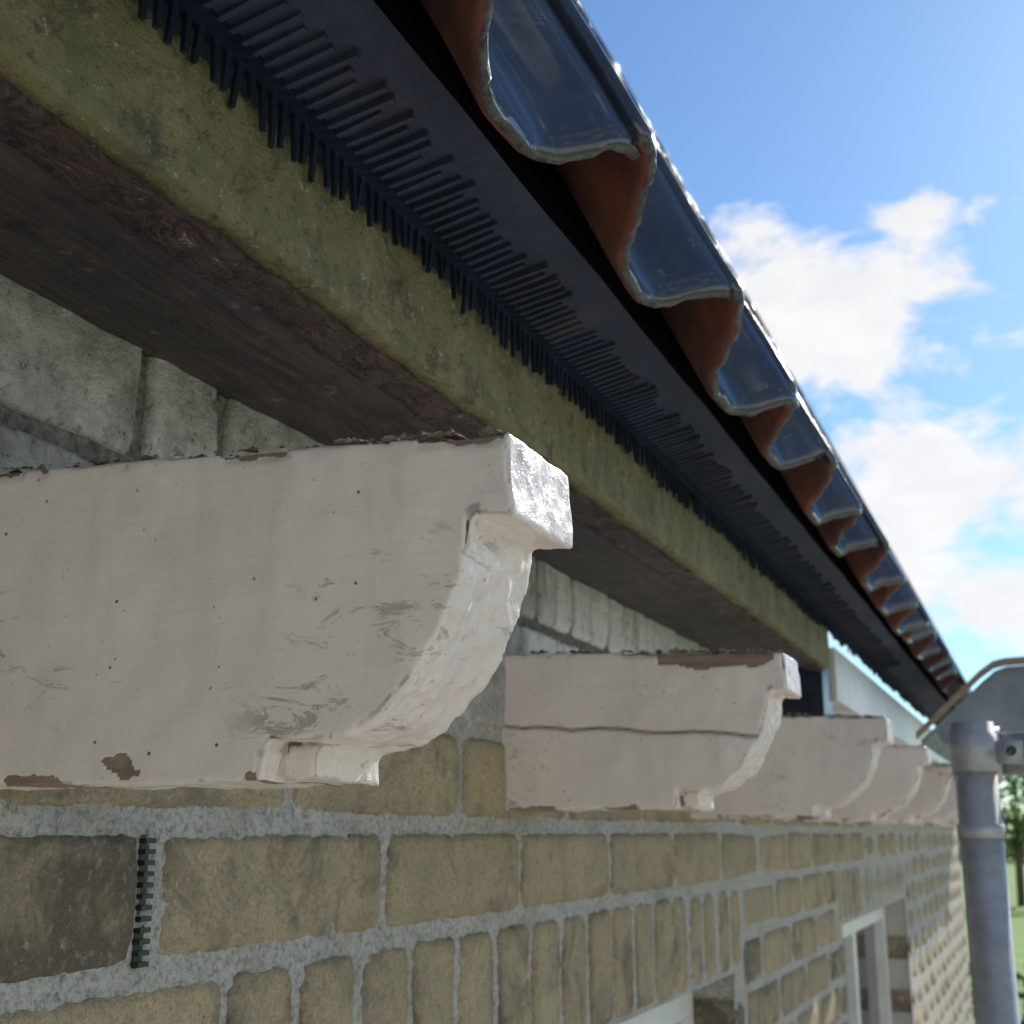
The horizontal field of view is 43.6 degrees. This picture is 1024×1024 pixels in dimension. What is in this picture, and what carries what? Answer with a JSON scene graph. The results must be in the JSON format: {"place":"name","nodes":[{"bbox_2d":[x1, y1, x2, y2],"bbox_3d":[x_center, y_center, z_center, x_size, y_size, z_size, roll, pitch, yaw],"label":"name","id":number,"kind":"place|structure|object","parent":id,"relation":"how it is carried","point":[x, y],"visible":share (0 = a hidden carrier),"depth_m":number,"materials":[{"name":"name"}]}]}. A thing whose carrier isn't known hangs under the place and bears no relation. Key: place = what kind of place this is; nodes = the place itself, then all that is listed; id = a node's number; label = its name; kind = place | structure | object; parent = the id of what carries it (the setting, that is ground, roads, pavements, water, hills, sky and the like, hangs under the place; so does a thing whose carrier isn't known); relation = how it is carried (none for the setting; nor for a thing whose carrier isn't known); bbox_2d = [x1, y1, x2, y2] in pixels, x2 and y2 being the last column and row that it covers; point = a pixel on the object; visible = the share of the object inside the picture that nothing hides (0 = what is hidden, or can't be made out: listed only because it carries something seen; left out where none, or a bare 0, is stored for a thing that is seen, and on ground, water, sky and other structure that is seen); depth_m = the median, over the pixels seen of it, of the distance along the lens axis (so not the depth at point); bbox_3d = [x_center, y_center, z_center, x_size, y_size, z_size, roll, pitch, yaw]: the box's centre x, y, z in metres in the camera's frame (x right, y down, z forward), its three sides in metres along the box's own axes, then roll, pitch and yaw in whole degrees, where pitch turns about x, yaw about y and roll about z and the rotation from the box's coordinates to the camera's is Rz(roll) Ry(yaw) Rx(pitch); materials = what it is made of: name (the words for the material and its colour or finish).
{"place":"outdoors","nodes":[
{"label":"outdoors","id":0,"kind":"place"},
{"bbox_2d":[580,0,1023,836],"label":"sky","id":1,"kind":"structure","parent":0,"point":[856,166],"materials":[{"name":"blue"}]},
{"bbox_2d":[960,838,1023,1023],"bbox_3d":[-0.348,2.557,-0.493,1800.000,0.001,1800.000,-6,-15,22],"label":"ground","id":2,"kind":"structure","parent":0,"point":[1017,916],"depth_m":36.62,"materials":[{"name":"green plant"}]},
{"bbox_2d":[958,817,1023,863],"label":"distant tree line","id":3,"kind":"object","parent":2,"relation":"on","point":[1008,856],"depth_m":111.15,"materials":[{"name":"green plant"}]},
{"bbox_2d":[968,961,1023,1023],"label":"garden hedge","id":4,"kind":"object","parent":2,"relation":"on","point":[1021,977],"visible":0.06,"depth_m":8.09,"materials":[{"name":"green plant"}]},
{"bbox_2d":[999,775,1023,905],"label":"deciduous tree","id":5,"kind":"object","parent":2,"relation":"on","point":[1016,823],"visible":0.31,"depth_m":46.79,"materials":[{"name":"green plant"}]},
{"label":"pavement","id":6,"kind":"structure","parent":0,"visible":0},
{"bbox_2d":[0,733,972,1023],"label":"facade bricks","id":7,"kind":"object","parent":6,"relation":"on","point":[68,903],"visible":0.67,"depth_m":0.84,"materials":[{"name":"beige brick"}]},
{"bbox_2d":[130,835,156,968],"bbox_3d":[-0.172,0.174,0.572,0.021,0.057,0.007,-6,-15,22],"label":"weep vent","id":8,"kind":"object","parent":7,"relation":"attached to","point":[139,941],"visible":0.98,"depth_m":0.57,"materials":[{"name":"plastic"}]},
{"bbox_2d":[0,425,572,790],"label":"wooden corbel","id":9,"kind":"object","parent":7,"relation":"attached to","point":[346,611],"visible":1,"depth_m":0.43,"materials":[{"name":"white paint"}]},
{"bbox_2d":[0,76,823,670],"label":"eaves batten","id":10,"kind":"object","parent":9,"relation":"on","point":[66,156],"visible":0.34,"depth_m":0.53,"materials":[{"name":"brown wood"}]},
{"bbox_2d":[0,273,708,727],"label":"concrete blocks","id":11,"kind":"structure","parent":7,"relation":"on","point":[66,369],"depth_m":0.61,"materials":[{"name":"grey concrete"}]},
{"bbox_2d":[0,356,609,653],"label":"block mortar","id":12,"kind":"object","parent":11,"relation":"on","point":[83,447],"visible":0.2,"depth_m":0.60,"materials":[{"name":"grey concrete"}]},
{"bbox_2d":[0,137,802,668],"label":"eaves beam","id":13,"kind":"structure","parent":11,"relation":"on","point":[114,275],"depth_m":0.59,"materials":[{"name":"brown wood"}]},
{"bbox_2d":[0,0,829,667],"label":"fascia board","id":14,"kind":"object","parent":13,"relation":"attached to","point":[126,88],"visible":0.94,"depth_m":0.53,"materials":[{"name":"green wood"}]},
{"bbox_2d":[138,0,923,717],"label":"eaves comb","id":15,"kind":"object","parent":14,"relation":"attached to","point":[408,222],"visible":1,"depth_m":0.63,"materials":[{"name":"black plastic"}]},
{"bbox_2d":[148,0,952,725],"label":"soffit membrane","id":16,"kind":"object","parent":13,"relation":"attached to","point":[500,192],"visible":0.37,"depth_m":0.63,"materials":[{"name":"black plastic"}]},
{"bbox_2d":[203,0,899,668],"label":"comb ribs","id":17,"kind":"object","parent":13,"relation":"on","point":[681,448],"visible":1,"depth_m":0.69,"materials":[{"name":"black plastic"}]},
{"bbox_2d":[829,647,949,763],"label":"white fascia","id":18,"kind":"structure","parent":13,"relation":"attached to","point":[856,690],"depth_m":2.17,"materials":[{"name":"paint"}]},
{"bbox_2d":[782,646,832,716],"bbox_3d":[0.391,0.252,1.834,0.120,0.122,0.078,-6,-15,22],"label":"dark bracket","id":19,"kind":"object","parent":11,"relation":"attached to","point":[815,699],"visible":0.14,"depth_m":1.78,"materials":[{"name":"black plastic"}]},
{"bbox_2d":[0,718,972,1023],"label":"mortar joints","id":20,"kind":"object","parent":7,"relation":"attached to","point":[288,816],"visible":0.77,"depth_m":0.89,"materials":[{"name":"grey concrete"}]},
{"bbox_2d":[502,647,800,811],"bbox_3d":[0.076,0.164,0.965,0.275,0.121,0.060,-6,-15,22],"label":"wooden corbel","id":21,"kind":"object","parent":7,"relation":"attached to","point":[676,729],"visible":0.79,"depth_m":0.93,"materials":[{"name":"white paint"}]},
{"bbox_2d":[620,992,693,1023],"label":"window frame","id":22,"kind":"object","parent":7,"relation":"attached to","point":[679,1010],"visible":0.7,"depth_m":1.50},
{"bbox_2d":[691,712,893,819],"bbox_3d":[0.287,0.288,1.455,0.282,0.121,0.059,-6,-15,22],"label":"wooden corbel","id":23,"kind":"object","parent":7,"relation":"attached to","point":[815,767],"visible":0.55,"depth_m":1.41,"materials":[{"name":"white paint"}]},
{"bbox_2d":[782,744,931,821],"bbox_3d":[0.493,0.409,1.946,0.279,0.121,0.059,-6,-15,22],"label":"wooden corbel","id":24,"kind":"object","parent":7,"relation":"attached to","point":[893,787],"visible":0.41,"depth_m":1.89,"materials":[{"name":"white paint"}]},
{"bbox_2d":[839,907,892,1023],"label":"window frame","id":25,"kind":"object","parent":7,"relation":"attached to","point":[853,927],"visible":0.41,"depth_m":3.11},
{"bbox_2d":[843,923,879,1023],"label":"window pane","id":26,"kind":"object","parent":25,"relation":"in","point":[867,975],"depth_m":3.17,"materials":[{"name":"clear glass"}]},
{"bbox_2d":[837,762,953,823],"bbox_3d":[0.701,0.533,2.437,0.281,0.119,0.059,-6,-15,22],"label":"wooden corbel","id":27,"kind":"object","parent":7,"relation":"attached to","point":[929,798],"visible":0.25,"depth_m":2.38,"materials":[{"name":"white paint"}]},
{"bbox_2d":[916,656,1023,762],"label":"zinc gutter end","id":28,"kind":"object","parent":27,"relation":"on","point":[996,697],"visible":0.91,"depth_m":2.08,"materials":[{"name":"grey metal"}]},
{"bbox_2d":[873,780,957,825],"bbox_3d":[0.906,0.656,2.929,0.277,0.120,0.057,-6,-15,22],"label":"wooden corbel","id":29,"kind":"object","parent":7,"relation":"attached to","point":[947,810],"visible":0.16,"depth_m":2.87,"materials":[{"name":"white paint"}]},
{"bbox_2d":[898,812,958,825],"bbox_3d":[1.115,0.779,3.420,0.279,0.119,0.059,-6,-15,22],"label":"wooden corbel","id":30,"kind":"object","parent":7,"relation":"attached to","point":[952,821],"visible":0.09,"depth_m":3.37,"materials":[{"name":"white paint"}]},
{"bbox_2d":[918,826,956,826],"bbox_3d":[1.322,0.901,3.911,0.279,0.121,0.059,-6,-15,22],"label":"wooden corbel","id":31,"kind":"object","parent":7,"relation":"attached to","point":[937,826],"visible":0.02,"depth_m":3.88,"materials":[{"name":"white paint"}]},
{"bbox_2d":[949,721,1023,1023],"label":"downspout","id":32,"kind":"object","parent":6,"relation":"on","point":[986,756],"visible":1,"depth_m":1.24,"materials":[{"name":"metal"}]},
{"bbox_3d":[-1.190,0.826,3.302,3.969,5.200,6.598,-6,-15,22],"label":"gable wall","id":33,"kind":"object","parent":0,"visible":0},
{"bbox_2d":[373,0,955,709],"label":"roof underlay","id":34,"kind":"object","parent":33,"relation":"on","point":[541,182],"depth_m":0.89,"materials":[{"name":"black plastic"}]},
{"bbox_2d":[420,0,971,706],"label":"roof tiles","id":35,"kind":"object","parent":34,"relation":"attached to","point":[546,82],"visible":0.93,"depth_m":0.72,"materials":[{"name":"ceramic"}]},
{"bbox_2d":[744,290,971,690],"bbox_3d":[1.633,0.001,6.039,1.150,2.417,0.020,-6,-15,22],"label":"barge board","id":36,"kind":"object","parent":35,"relation":"attached to","point":[863,500],"visible":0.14,"depth_m":6.06,"materials":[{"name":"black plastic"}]}
]}

